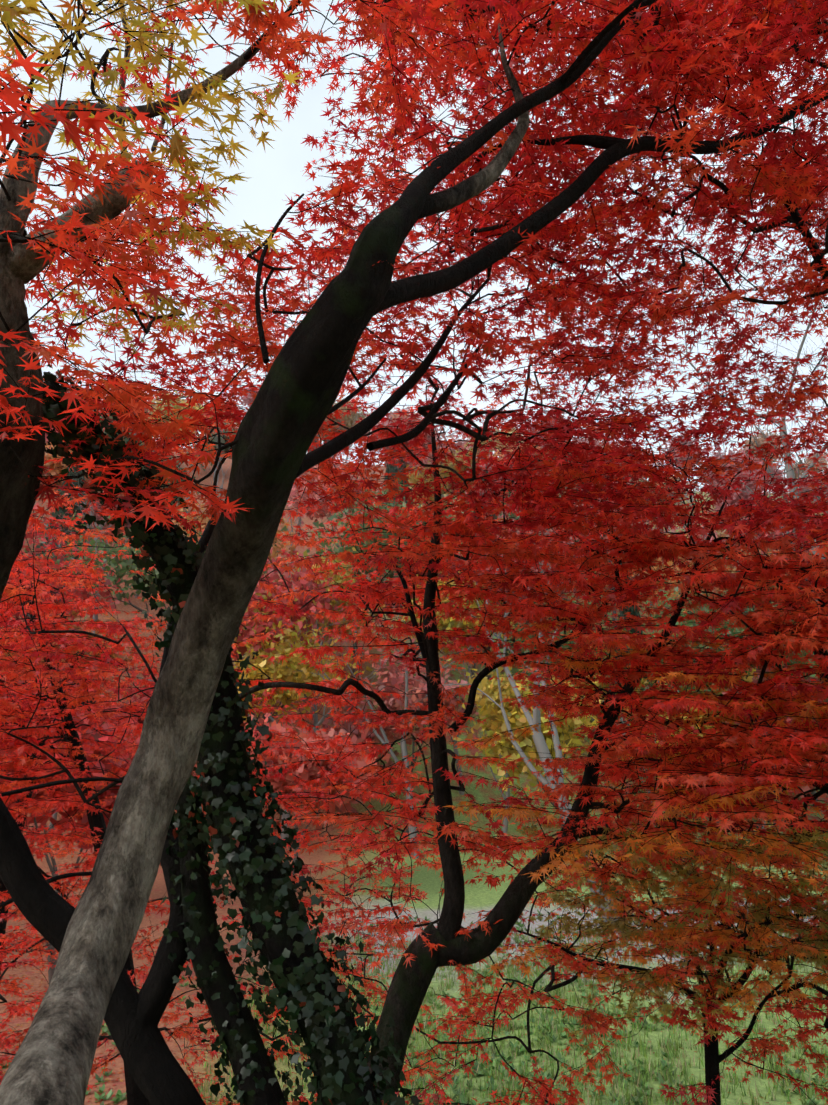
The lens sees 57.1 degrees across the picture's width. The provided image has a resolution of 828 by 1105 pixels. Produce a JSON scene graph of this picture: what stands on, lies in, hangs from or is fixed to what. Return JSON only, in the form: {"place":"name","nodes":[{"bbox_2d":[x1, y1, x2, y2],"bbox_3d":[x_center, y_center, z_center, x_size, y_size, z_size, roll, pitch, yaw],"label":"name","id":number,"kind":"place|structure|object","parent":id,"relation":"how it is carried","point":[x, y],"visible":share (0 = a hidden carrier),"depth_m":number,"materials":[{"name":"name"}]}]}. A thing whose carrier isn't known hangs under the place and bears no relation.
{"place":"outdoors","nodes":[
{"label":"outdoors","id":0,"kind":"place"},
{"bbox_2d":[0,448,827,1104],"bbox_3d":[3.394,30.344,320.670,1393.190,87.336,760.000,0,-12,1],"label":"ground","id":1,"kind":"structure","parent":0,"point":[480,896],"depth_m":24.37,"materials":[{"name":"plant"}]},
{"bbox_2d":[0,650,84,974],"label":"maple tree","id":2,"kind":"object","parent":1,"relation":"on","point":[3,909],"visible":0.17,"depth_m":10.15,"materials":[{"name":"brown plant"}]},
{"bbox_2d":[15,561,150,1104],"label":"maple tree","id":3,"kind":"object","parent":1,"relation":"on","point":[135,1095],"visible":0.1,"depth_m":8.73,"materials":[{"name":"brown plant"}]},
{"bbox_2d":[0,519,215,1104],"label":"maple tree","id":4,"kind":"object","parent":1,"relation":"on","point":[132,1017],"visible":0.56,"depth_m":4.09,"materials":[{"name":"brown plant"}]},
{"bbox_2d":[0,0,300,600],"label":"maple tree","id":5,"kind":"object","parent":1,"relation":"on","point":[20,265],"visible":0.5,"depth_m":3.00,"materials":[{"name":"brown plant"}]},
{"bbox_2d":[42,381,377,1104],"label":"ivy tree","id":6,"kind":"object","parent":1,"relation":"on","point":[206,951],"visible":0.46,"depth_m":4.01,"materials":[{"name":"brown plant"}]},
{"bbox_2d":[42,364,421,1104],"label":"ivy leaves","id":7,"kind":"object","parent":6,"relation":"attached to","point":[302,970],"visible":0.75,"depth_m":3.90,"materials":[{"name":"green plant"}]},
{"bbox_2d":[0,936,826,1104],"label":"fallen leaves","id":8,"kind":"object","parent":1,"relation":"on","point":[203,1078],"visible":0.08,"depth_m":15.32,"materials":[{"name":"brown plant"}]},
{"bbox_2d":[0,0,827,1104],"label":"maple","id":9,"kind":"object","parent":1,"relation":"on","point":[646,554],"depth_m":4.83,"materials":[{"name":"red plant"}]},
{"bbox_2d":[0,101,827,983],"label":"hillside trees","id":10,"kind":"object","parent":1,"relation":"on","point":[278,645],"depth_m":39.37,"materials":[{"name":"red plant"}]},
{"bbox_2d":[0,0,827,1104],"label":"maple tree","id":11,"kind":"object","parent":1,"relation":"on","point":[292,408],"visible":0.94,"depth_m":3.01,"materials":[{"name":"brown plant"}]},
{"bbox_2d":[0,910,827,1104],"bbox_3d":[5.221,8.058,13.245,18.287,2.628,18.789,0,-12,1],"label":"grass tufts","id":12,"kind":"object","parent":1,"relation":"on","point":[628,1041],"visible":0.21,"depth_m":14.35,"materials":[{"name":"green plant"}]},
{"bbox_2d":[367,402,740,1092],"bbox_3d":[0.602,2.061,5.369,3.850,6.660,0.979,4,-13,-16],"label":"maple tree","id":13,"kind":"object","parent":1,"relation":"on","point":[407,992],"visible":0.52,"depth_m":5.38,"materials":[{"name":"brown plant"}]},
{"bbox_2d":[512,898,812,1104],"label":"maple tree","id":14,"kind":"object","parent":1,"relation":"on","point":[713,1058],"visible":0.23,"depth_m":6.36,"materials":[{"name":"brown plant"}]},
{"bbox_2d":[719,518,827,793],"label":"maple tree","id":15,"kind":"object","parent":1,"relation":"on","point":[821,650],"visible":0.1,"depth_m":6.04,"materials":[{"name":"brown plant"}]},
{"bbox_2d":[776,182,827,286],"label":"maple tree","id":16,"kind":"object","parent":1,"relation":"on","point":[797,219],"visible":0.35,"depth_m":4.92,"materials":[{"name":"brown plant"}]},
{"bbox_2d":[0,0,827,492],"label":"sky","id":17,"kind":"structure","parent":0,"point":[275,173],"materials":[{"name":"white"}]}
]}

